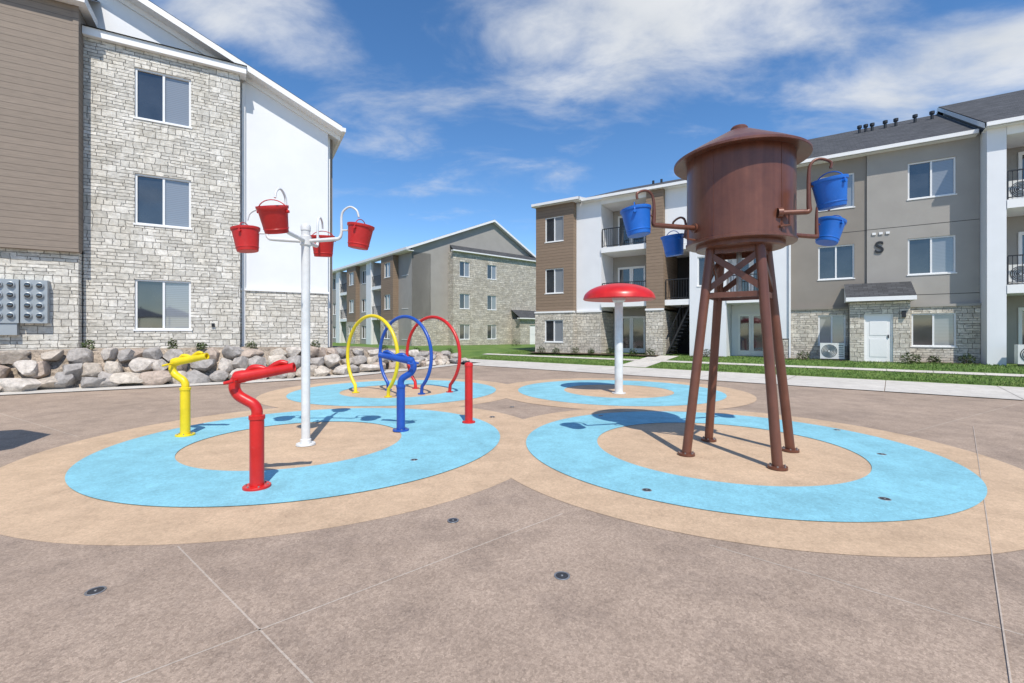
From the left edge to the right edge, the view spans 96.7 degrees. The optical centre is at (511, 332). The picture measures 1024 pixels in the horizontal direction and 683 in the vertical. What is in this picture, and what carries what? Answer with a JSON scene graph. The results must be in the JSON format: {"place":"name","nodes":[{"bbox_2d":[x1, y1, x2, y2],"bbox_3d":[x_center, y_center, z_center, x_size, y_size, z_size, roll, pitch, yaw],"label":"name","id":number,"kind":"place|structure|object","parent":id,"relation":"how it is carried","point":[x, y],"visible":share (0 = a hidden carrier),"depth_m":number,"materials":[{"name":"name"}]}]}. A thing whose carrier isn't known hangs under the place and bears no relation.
{"place":"outdoors","nodes":[
{"label":"outdoors","id":0,"kind":"place"},
{"bbox_2d":[0,248,82,350],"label":"stone base","id":1,"kind":"object","parent":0,"point":[62,272],"visible":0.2,"depth_m":12.95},
{"bbox_2d":[0,279,49,334],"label":"electric meter bank","id":2,"kind":"structure","parent":1,"relation":"attached to","point":[18,310],"depth_m":12.50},
{"bbox_2d":[0,281,43,318],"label":"electric meters","id":3,"kind":"object","parent":2,"relation":"attached to","point":[1,295],"visible":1,"depth_m":12.49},
{"bbox_2d":[0,282,41,317],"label":"meter faces","id":4,"kind":"object","parent":3,"relation":"attached to","point":[27,295],"visible":1,"depth_m":12.48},
{"bbox_2d":[0,0,86,254],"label":"brown siding","id":5,"kind":"object","parent":1,"relation":"on","point":[36,122],"visible":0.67,"depth_m":12.69,"materials":[{"name":"wood"}]},
{"bbox_2d":[240,290,327,347],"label":"stone base gable","id":6,"kind":"structure","parent":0,"point":[272,319],"depth_m":16.54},
{"bbox_2d":[0,363,1023,682],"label":"plaza pavement","id":7,"kind":"structure","parent":0,"point":[626,601],"depth_m":2.60,"materials":[{"name":"concrete"}]},
{"bbox_2d":[84,586,106,595],"bbox_3d":[-2.420,1.496,2.645,0.100,0.004,0.100,0,0,0],"label":"ground spray jet","id":8,"kind":"object","parent":7,"relation":"on","point":[95,590],"visible":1,"depth_m":2.64,"materials":[{"name":"silver metal"}]},
{"bbox_2d":[83,36,240,347],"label":"stone walls","id":9,"kind":"structure","parent":7,"relation":"on","point":[122,146],"depth_m":14.35,"materials":[{"name":"stone"}]},
{"bbox_2d":[0,5,81,253],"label":"corner boards","id":10,"kind":"object","parent":9,"relation":"on","point":[75,249],"visible":1,"depth_m":13.06,"materials":[{"name":"brown"}]},
{"bbox_2d":[133,117,191,330],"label":"window sills","id":11,"kind":"structure","parent":9,"relation":"attached to","point":[159,225],"depth_m":14.41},
{"bbox_2d":[135,67,190,329],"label":"window frames","id":12,"kind":"structure","parent":9,"relation":"on","point":[145,175],"depth_m":14.53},
{"bbox_2d":[138,71,162,327],"bbox_3d":[-14.836,-4.185,12.161,8.827,8.057,0.055,0,0,-33],"label":"window glass","id":13,"kind":"object","parent":12,"relation":"in","point":[150,200],"visible":1,"depth_m":14.40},
{"bbox_2d":[165,77,188,327],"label":"window blinds","id":14,"kind":"object","parent":12,"relation":"attached to","point":[176,204],"depth_m":14.74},
{"bbox_2d":[56,0,328,293],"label":"trim boards","id":15,"kind":"object","parent":9,"relation":"on","point":[87,12],"depth_m":14.21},
{"bbox_2d":[0,346,452,388],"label":"planting bed","id":16,"kind":"object","parent":7,"relation":"on","point":[56,366],"visible":0.14,"depth_m":13.40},
{"bbox_2d":[80,339,94,349],"bbox_3d":[-12.103,0.335,12.999,0.346,0.331,0.356,0,0,33],"label":"shrub","id":17,"kind":"object","parent":16,"relation":"on","point":[91,346],"visible":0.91,"depth_m":12.98,"materials":[{"name":"green plant"}]},
{"bbox_2d":[167,338,177,348],"bbox_3d":[-10.409,0.326,13.954,0.304,0.351,0.309,0,0,0],"label":"shrub","id":18,"kind":"object","parent":16,"relation":"on","point":[173,345],"visible":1,"depth_m":13.93,"materials":[{"name":"green plant"}]},
{"bbox_2d":[196,342,207,348],"bbox_3d":[-9.748,0.401,14.301,0.338,0.264,0.344,0,0,0],"label":"shrub","id":19,"kind":"object","parent":16,"relation":"on","point":[200,346],"visible":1,"depth_m":14.27,"materials":[{"name":"green plant"}]},
{"bbox_2d":[245,341,256,347],"bbox_3d":[-8.598,0.389,14.993,0.382,0.291,0.392,0,0,24],"label":"shrub","id":20,"kind":"object","parent":16,"relation":"on","point":[251,344],"visible":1,"depth_m":14.98,"materials":[{"name":"green plant"}]},
{"bbox_2d":[311,340,319,347],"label":"shrub","id":21,"kind":"object","parent":16,"relation":"on","point":[314,343],"visible":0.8,"depth_m":16.20,"materials":[{"name":"green plant"}]},
{"bbox_2d":[0,345,469,391],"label":"boulder wall","id":22,"kind":"structure","parent":7,"relation":"on","point":[86,371],"depth_m":13.26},
{"bbox_2d":[0,362,476,394],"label":"concrete curb strip","id":23,"kind":"object","parent":7,"relation":"on","point":[165,384],"visible":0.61,"depth_m":13.08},
{"bbox_2d":[0,406,521,544],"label":"pavement tan circle","id":24,"kind":"object","parent":7,"relation":"on","point":[41,500],"visible":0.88,"depth_m":4.20,"materials":[{"name":"concrete"}]},
{"bbox_2d":[65,408,499,506],"bbox_3d":[-2.750,1.490,6.480,5.160,0.001,5.160,0,0,0],"label":"pavement blue ring","id":25,"kind":"object","parent":24,"relation":"on","point":[149,470],"visible":0.92,"depth_m":5.04,"materials":[{"name":"concrete"}]},
{"bbox_2d":[162,351,209,436],"bbox_3d":[-4.711,0.875,6.625,0.604,1.231,0.281,0,0,6],"label":"yellow water cannon","id":26,"kind":"object","parent":25,"relation":"on","point":[185,405],"visible":1,"depth_m":6.59,"materials":[{"name":"paint"}]},
{"bbox_2d":[223,360,295,491],"bbox_3d":[-2.417,0.875,4.407,0.604,1.231,0.281,0,0,-8],"label":"red water cannon","id":27,"kind":"object","parent":25,"relation":"on","point":[256,418],"visible":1,"depth_m":4.35,"materials":[{"name":"paint"}]},
{"bbox_2d":[378,350,418,431],"bbox_3d":[-1.749,0.875,6.967,0.604,1.231,0.281,0,0,8],"label":"blue water cannon","id":28,"kind":"object","parent":25,"relation":"on","point":[401,358],"visible":1,"depth_m":6.91,"materials":[{"name":"paint"}]},
{"bbox_2d":[462,362,474,423],"bbox_3d":[-0.720,0.986,7.580,0.220,1.008,0.220,0,0,0],"label":"red spray bollard","id":29,"kind":"object","parent":25,"relation":"on","point":[468,393],"visible":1,"depth_m":7.52,"materials":[{"name":"metal"}]},
{"bbox_2d":[230,188,374,446],"bbox_3d":[-2.784,-0.126,6.030,1.517,3.234,1.413,0,0,44],"label":"dump bucket pole","id":30,"kind":"object","parent":24,"relation":"on","point":[274,219],"visible":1,"depth_m":6.03,"materials":[{"name":"metal"}]},
{"bbox_2d":[330,139,331,346],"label":"corner wing","id":31,"kind":"structure","parent":7,"relation":"on","point":[330,235],"depth_m":18.09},
{"bbox_2d":[117,0,341,152],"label":"rake boards","id":32,"kind":"object","parent":31,"relation":"on","point":[175,27],"visible":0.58,"depth_m":15.50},
{"bbox_2d":[148,0,341,125],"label":"gable roof","id":33,"kind":"structure","parent":32,"relation":"on","point":[241,60],"depth_m":15.56,"materials":[{"name":"metal"}]},
{"bbox_2d":[82,24,246,66],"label":"shed roof","id":34,"kind":"structure","parent":33,"relation":"attached to","point":[162,44],"depth_m":14.37,"materials":[{"name":"concrete"}]},
{"bbox_2d":[332,127,345,159],"bbox_3d":[-10.129,-7.692,23.760,0.130,0.140,15.120,0,0,-30],"label":"gutter","id":35,"kind":"object","parent":32,"relation":"attached to","point":[339,142],"visible":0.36,"depth_m":18.21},
{"bbox_2d":[256,378,505,409],"bbox_3d":[-3.000,1.496,11.850,6.400,0.001,6.400,0,0,0],"label":"pavement tan circle","id":36,"kind":"object","parent":7,"relation":"on","point":[278,398],"visible":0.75,"depth_m":10.89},
{"bbox_2d":[346,314,398,396],"bbox_3d":[-3.400,0.516,11.000,2.053,1.947,0.180,0,0,37],"label":"yellow spray hoop","id":37,"kind":"object","parent":36,"relation":"on","point":[386,323],"visible":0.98,"depth_m":10.93,"materials":[{"name":"paint"}]},
{"bbox_2d":[286,380,495,405],"bbox_3d":[-3.000,1.490,11.850,5.160,0.001,5.160,0,0,0],"label":"pavement blue ring","id":38,"kind":"object","parent":36,"relation":"on","point":[326,395],"visible":0.79,"depth_m":10.85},
{"bbox_2d":[378,315,432,394],"bbox_3d":[-2.720,0.516,11.500,2.053,1.947,0.180,0,0,37],"label":"blue spray hoop","id":39,"kind":"object","parent":36,"relation":"on","point":[420,324],"visible":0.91,"depth_m":11.17,"materials":[{"name":"paint"}]},
{"bbox_2d":[406,315,460,392],"bbox_3d":[-2.080,0.516,11.850,2.053,1.947,0.180,0,0,37],"label":"red spray hoop","id":40,"kind":"object","parent":36,"relation":"on","point":[447,323],"visible":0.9,"depth_m":11.51,"materials":[{"name":"paint"}]},
{"bbox_2d":[447,518,458,522],"bbox_3d":[-0.470,1.492,3.630,0.092,0.004,0.092,0,0,0],"label":"ground spray jet","id":41,"kind":"object","parent":7,"relation":"on","point":[451,520],"visible":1,"depth_m":3.62,"materials":[{"name":"silver metal"}]},
{"bbox_2d":[0,402,1022,682],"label":"pavement joints","id":42,"kind":"object","parent":7,"relation":"on","point":[534,524],"visible":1,"depth_m":2.52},
{"bbox_2d":[554,571,569,579],"bbox_3d":[0.309,1.496,2.810,0.100,0.004,0.100,0,0,0],"label":"ground spray jet","id":43,"kind":"object","parent":7,"relation":"on","point":[561,575],"visible":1,"depth_m":2.81,"materials":[{"name":"silver metal"}]},
{"bbox_2d":[495,378,756,410],"bbox_3d":[2.740,1.494,11.850,6.400,0.001,6.400,0,0,0],"label":"pavement tan circle","id":44,"kind":"object","parent":7,"relation":"on","point":[735,398],"visible":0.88,"depth_m":11.06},
{"bbox_2d":[583,283,655,393],"bbox_3d":[2.640,0.135,11.250,1.744,2.710,1.744,0,0,0],"label":"mushroom water umbrella","id":45,"kind":"object","parent":44,"relation":"on","point":[618,294],"visible":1,"depth_m":11.15,"materials":[{"name":"red paint"}]},
{"bbox_2d":[518,380,726,405],"bbox_3d":[2.740,1.490,11.850,5.160,0.001,5.160,0,0,0],"label":"pavement blue ring","id":46,"kind":"object","parent":44,"relation":"on","point":[554,391],"visible":0.91,"depth_m":11.03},
{"bbox_2d":[732,259,759,355],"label":"bay walls","id":47,"kind":"structure","parent":7,"relation":"on","point":[746,309],"depth_m":22.97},
{"bbox_2d":[486,409,1023,556],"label":"pavement tan circle","id":48,"kind":"object","parent":7,"relation":"on","point":[737,454],"visible":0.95,"depth_m":4.59,"materials":[{"name":"concrete"}]},
{"bbox_2d":[620,124,848,470],"bbox_3d":[2.904,-0.539,5.762,3.095,4.061,1.738,0,0,9],"label":"water tower dump bucket feature","id":49,"kind":"object","parent":48,"relation":"on","point":[741,179],"visible":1,"depth_m":5.26,"materials":[{"name":"brown paint"}]},
{"bbox_2d":[526,411,986,521],"bbox_3d":[2.730,1.490,6.130,5.080,0.001,5.080,0,0,0],"label":"pavement blue ring","id":50,"kind":"object","parent":48,"relation":"on","point":[911,482],"visible":0.96,"depth_m":4.57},
{"bbox_2d":[535,301,980,363],"bbox_3d":[11.379,0.130,24.995,18.970,2.740,8.440,0,0,33],"label":"stone base","id":51,"kind":"object","parent":7,"relation":"on","point":[584,332],"visible":0.66,"depth_m":19.83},
{"bbox_2d":[534,120,1023,312],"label":"trim boards","id":52,"kind":"object","parent":51,"relation":"on","point":[1015,136],"depth_m":24.28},
{"bbox_2d":[546,155,1023,350],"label":"window glass","id":53,"kind":"object","parent":51,"relation":"on","point":[919,186],"visible":0.59,"depth_m":19.59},
{"bbox_2d":[555,159,953,344],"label":"window blinds","id":54,"kind":"object","parent":53,"relation":"attached to","point":[942,184],"depth_m":17.72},
{"bbox_2d":[791,306,848,309],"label":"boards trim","id":55,"kind":"structure","parent":51,"relation":"on","point":[816,308],"depth_m":19.67,"materials":[{"name":"beige paint"}]},
{"bbox_2d":[864,314,892,361],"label":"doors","id":56,"kind":"structure","parent":51,"relation":"on","point":[878,342],"depth_m":17.99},
{"bbox_2d":[910,303,980,306],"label":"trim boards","id":57,"kind":"object","parent":51,"relation":"on","point":[956,304],"depth_m":17.41,"materials":[{"name":"grey paint"}]},
{"bbox_2d":[613,146,1023,362],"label":"bay walls","id":58,"kind":"structure","parent":7,"relation":"on","point":[1015,225],"depth_m":17.28,"materials":[{"name":"grey paint"}]},
{"bbox_2d":[601,198,1023,308],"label":"balcony slabs","id":59,"kind":"structure","parent":58,"relation":"attached to","point":[1015,207],"depth_m":23.50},
{"bbox_2d":[602,168,1023,299],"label":"railings","id":60,"kind":"object","parent":59,"relation":"on","point":[1008,197],"visible":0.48,"depth_m":22.74,"materials":[{"name":"black metal"}]},
{"bbox_2d":[618,151,1023,355],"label":"french doors","id":61,"kind":"structure","parent":58,"relation":"attached to","point":[750,352],"depth_m":22.60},
{"bbox_2d":[866,132,979,304],"bbox_3d":[22.567,-3.000,17.729,14.390,9.000,7.180,0,0,33],"label":"grey stucco","id":62,"kind":"object","parent":7,"relation":"on","point":[888,205],"visible":0.8,"depth_m":17.85,"materials":[{"name":"paint"}]},
{"bbox_2d":[545,156,955,346],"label":"window frames","id":63,"kind":"structure","parent":62,"relation":"in","point":[953,236],"depth_m":18.11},
{"bbox_2d":[544,193,957,347],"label":"window sills","id":64,"kind":"structure","parent":62,"relation":"attached to","point":[844,278],"depth_m":17.98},
{"bbox_2d":[531,107,1023,208],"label":"roof fascia","id":65,"kind":"structure","parent":62,"relation":"on","point":[969,133],"depth_m":18.63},
{"bbox_2d":[579,113,985,202],"bbox_3d":[17.234,-9.075,23.936,29.720,3.450,12.900,0,0,33],"label":"gable infill","id":66,"kind":"object","parent":65,"relation":"attached to","point":[981,129],"visible":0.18,"depth_m":19.00,"materials":[{"name":"grey paint"}]},
{"bbox_2d":[875,241,883,252],"bbox_3d":[15.005,-3.505,18.587,0.275,0.482,0.040,0,0,33],"label":"letter","id":67,"kind":"object","parent":62,"relation":"attached to","point":[880,247],"visible":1,"depth_m":18.57,"materials":[{"name":"black metal"}]},
{"bbox_2d":[844,287,916,302],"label":"porch fascia","id":68,"kind":"structure","parent":62,"relation":"attached to","point":[882,298],"depth_m":17.71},
{"bbox_2d":[844,281,916,296],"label":"porch roof","id":69,"kind":"structure","parent":68,"relation":"on","point":[880,289],"depth_m":18.12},
{"bbox_2d":[980,123,1006,365],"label":"white pillars","id":70,"kind":"structure","parent":7,"relation":"on","point":[993,222],"depth_m":16.25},
{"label":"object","id":71,"kind":"object","parent":7,"relation":"on","visible":0},
{"bbox_2d":[55,0,327,291],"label":"white panels","id":72,"kind":"object","parent":71,"relation":"on","point":[286,151],"visible":0.47,"depth_m":16.54,"materials":[{"name":"paint"}]},
{"bbox_2d":[242,83,329,346],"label":"downspouts","id":73,"kind":"object","parent":72,"relation":"attached to","point":[243,209],"visible":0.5,"depth_m":15.96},
{"bbox_2d":[149,0,1023,271],"label":"sky","id":74,"kind":"structure","parent":0,"point":[456,115],"materials":[{"name":"blue"}]},
{"bbox_2d":[332,342,1023,386],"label":"lawn","id":75,"kind":"structure","parent":0,"point":[471,351],"depth_m":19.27,"materials":[{"name":"green plant"}]},
{"bbox_2d":[339,262,373,343],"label":"posts side","id":76,"kind":"object","parent":75,"relation":"on","point":[371,304],"visible":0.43,"depth_m":45.80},
{"bbox_2d":[336,262,380,343],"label":"white panels side","id":77,"kind":"object","parent":75,"relation":"on","point":[377,294],"visible":0.18,"depth_m":46.73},
{"bbox_2d":[346,320,397,345],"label":"stone base side","id":78,"kind":"object","parent":75,"relation":"on","point":[355,339],"visible":0.32,"depth_m":43.59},
{"bbox_2d":[333,262,389,338],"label":"window frames side","id":79,"kind":"structure","parent":78,"relation":"on","point":[362,304],"depth_m":48.45,"materials":[{"name":"plastic"}]},
{"bbox_2d":[334,264,386,337],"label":"window frame","id":80,"kind":"object","parent":79,"relation":"in","point":[363,300],"depth_m":48.30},
{"bbox_2d":[335,263,389,337],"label":"window","id":81,"kind":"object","parent":79,"relation":"attached to","point":[365,302],"depth_m":47.88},
{"bbox_2d":[347,255,397,321],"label":"brown siding side","id":82,"kind":"object","parent":78,"relation":"on","point":[389,285],"visible":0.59,"depth_m":43.19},
{"bbox_2d":[332,252,430,345],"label":"grey stucco side","id":83,"kind":"object","parent":75,"relation":"on","point":[405,284],"visible":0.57,"depth_m":41.06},
{"bbox_2d":[332,249,413,273],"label":"soffit","id":84,"kind":"structure","parent":83,"relation":"on","point":[379,259],"depth_m":44.95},
{"bbox_2d":[332,220,535,271],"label":"rake boards","id":85,"kind":"object","parent":84,"relation":"on","point":[512,237],"visible":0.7,"depth_m":45.17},
{"bbox_2d":[402,248,447,339],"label":"grey stucco","id":86,"kind":"object","parent":75,"relation":"on","point":[439,283],"visible":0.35,"depth_m":41.38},
{"bbox_2d":[412,223,534,260],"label":"gable wall","id":87,"kind":"structure","parent":86,"relation":"on","point":[491,237],"depth_m":44.86,"materials":[{"name":"paint"}]},
{"bbox_2d":[411,319,447,345],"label":"stone base","id":88,"kind":"object","parent":75,"relation":"on","point":[437,330],"visible":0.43,"depth_m":41.23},
{"bbox_2d":[448,251,535,345],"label":"stone walls","id":89,"kind":"structure","parent":75,"relation":"on","point":[512,286],"depth_m":44.53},
{"bbox_2d":[460,261,495,338],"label":"window frames","id":90,"kind":"structure","parent":89,"relation":"attached to","point":[469,298],"depth_m":42.91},
{"bbox_2d":[460,262,490,338],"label":"window glass","id":91,"kind":"object","parent":90,"relation":"in","point":[462,301],"visible":1,"depth_m":42.54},
{"bbox_2d":[465,263,495,338],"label":"window blinds","id":92,"kind":"object","parent":90,"relation":"attached to","point":[467,303],"depth_m":42.91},
{"bbox_2d":[451,249,535,318],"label":"trim boards","id":93,"kind":"object","parent":89,"relation":"on","point":[495,256],"depth_m":44.62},
{"bbox_2d":[450,245,535,260],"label":"bump roof","id":94,"kind":"structure","parent":93,"relation":"on","point":[490,252],"depth_m":44.92,"materials":[{"name":"concrete"}]},
{"bbox_2d":[512,310,535,317],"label":"porch roof","id":95,"kind":"structure","parent":89,"relation":"attached to","point":[524,314],"depth_m":46.26,"materials":[{"name":"concrete"}]},
{"bbox_2d":[530,325,534,343],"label":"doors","id":96,"kind":"structure","parent":89,"relation":"attached to","point":[532,334],"depth_m":46.35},
{"bbox_2d":[605,257,689,353],"bbox_3d":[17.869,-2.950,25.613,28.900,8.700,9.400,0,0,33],"label":"staircase","id":97,"kind":"structure","parent":75,"relation":"on","point":[683,267],"depth_m":25.43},
{"bbox_2d":[536,187,676,312],"bbox_3d":[6.714,-4.355,28.394,7.400,6.190,8.000,0,0,33],"label":"brown siding","id":98,"kind":"object","parent":97,"relation":"attached to","point":[661,267],"visible":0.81,"depth_m":25.87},
{"bbox_2d":[576,186,788,356],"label":"white panels","id":99,"kind":"object","parent":97,"relation":"on","point":[594,266],"visible":0.24,"depth_m":23.24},
{"bbox_2d":[789,245,790,357],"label":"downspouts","id":100,"kind":"object","parent":99,"relation":"attached to","point":[789,301],"visible":0.64,"depth_m":20.22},
{"bbox_2d":[791,153,865,307],"bbox_3d":[15.509,-4.310,22.557,2.690,6.380,7.000,0,0,33],"label":"taupe stucco","id":101,"kind":"object","parent":97,"relation":"attached to","point":[808,289],"visible":0.7,"depth_m":19.70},
{"bbox_2d":[843,219,979,296],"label":"control joints","id":102,"kind":"object","parent":101,"relation":"attached to","point":[915,225],"visible":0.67,"depth_m":17.84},
{"bbox_2d":[666,288,689,354],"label":"stairs","id":103,"kind":"structure","parent":75,"relation":"on","point":[678,329],"depth_m":23.30,"materials":[{"name":"black metal"}]},
{"bbox_2d":[533,352,978,363],"bbox_3d":[9.191,1.125,21.964,19.200,0.001,1.629,0,0,33],"label":"bark bed","id":104,"kind":"object","parent":75,"relation":"on","point":[703,356],"visible":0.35,"depth_m":23.82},
{"bbox_2d":[797,350,809,358],"bbox_3d":[12.541,0.949,19.600,0.512,0.416,0.506,0,0,0],"label":"shrub","id":105,"kind":"object","parent":104,"relation":"on","point":[801,356],"visible":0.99,"depth_m":19.60,"materials":[{"name":"green plant"}]},
{"bbox_2d":[900,352,921,363],"bbox_3d":[14.901,0.936,16.997,0.628,0.454,0.661,0,0,0],"label":"shrub","id":106,"kind":"object","parent":104,"relation":"on","point":[917,356],"visible":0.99,"depth_m":16.95,"materials":[{"name":"green plant"}]},
{"bbox_2d":[927,356,940,362],"bbox_3d":[16.053,0.997,17.298,0.436,0.332,0.437,0,0,0],"label":"shrub","id":107,"kind":"object","parent":104,"relation":"on","point":[931,358],"visible":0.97,"depth_m":17.26,"materials":[{"name":"green plant"}]},
{"bbox_2d":[957,353,975,363],"bbox_3d":[16.838,0.952,16.848,0.492,0.414,0.525,0,0,0],"label":"shrub","id":108,"kind":"object","parent":104,"relation":"on","point":[965,358],"visible":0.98,"depth_m":16.84,"materials":[{"name":"green plant"}]},
{"bbox_2d":[820,179,1023,363],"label":"ac units","id":109,"kind":"object","parent":75,"relation":"on","point":[1018,349],"visible":0.66,"depth_m":16.27},
{"bbox_2d":[822,181,1023,365],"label":"ac grilles","id":110,"kind":"object","parent":109,"relation":"attached to","point":[829,353],"visible":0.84,"depth_m":16.22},
{"bbox_2d":[461,359,1023,399],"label":"sidewalk","id":111,"kind":"structure","parent":0,"point":[1001,392],"depth_m":13.89,"materials":[{"name":"concrete"}]},
{"bbox_2d":[486,353,1023,376],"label":"footpath","id":112,"kind":"structure","parent":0,"point":[648,361],"depth_m":19.56,"materials":[{"name":"concrete"}]},
{"bbox_2d":[542,90,1023,205],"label":"roof shingles","id":113,"kind":"object","parent":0,"point":[985,110],"visible":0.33,"depth_m":19.91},
{"bbox_2d":[652,110,934,183],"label":"roof vents","id":114,"kind":"object","parent":113,"relation":"on","point":[895,120],"visible":0.54,"depth_m":22.12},
{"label":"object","id":115,"kind":"object","parent":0,"visible":0},
{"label":"bay walls side","id":116,"kind":"object","parent":115,"relation":"on","visible":0},
{"bbox_2d":[340,285,380,321],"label":"balcony floor","id":117,"kind":"structure","parent":116,"relation":"attached to","point":[376,288],"depth_m":46.05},
{"bbox_2d":[340,275,380,317],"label":"balcony railing","id":118,"kind":"object","parent":117,"relation":"on","point":[379,283],"visible":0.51,"depth_m":44.84,"materials":[{"name":"black metal"}]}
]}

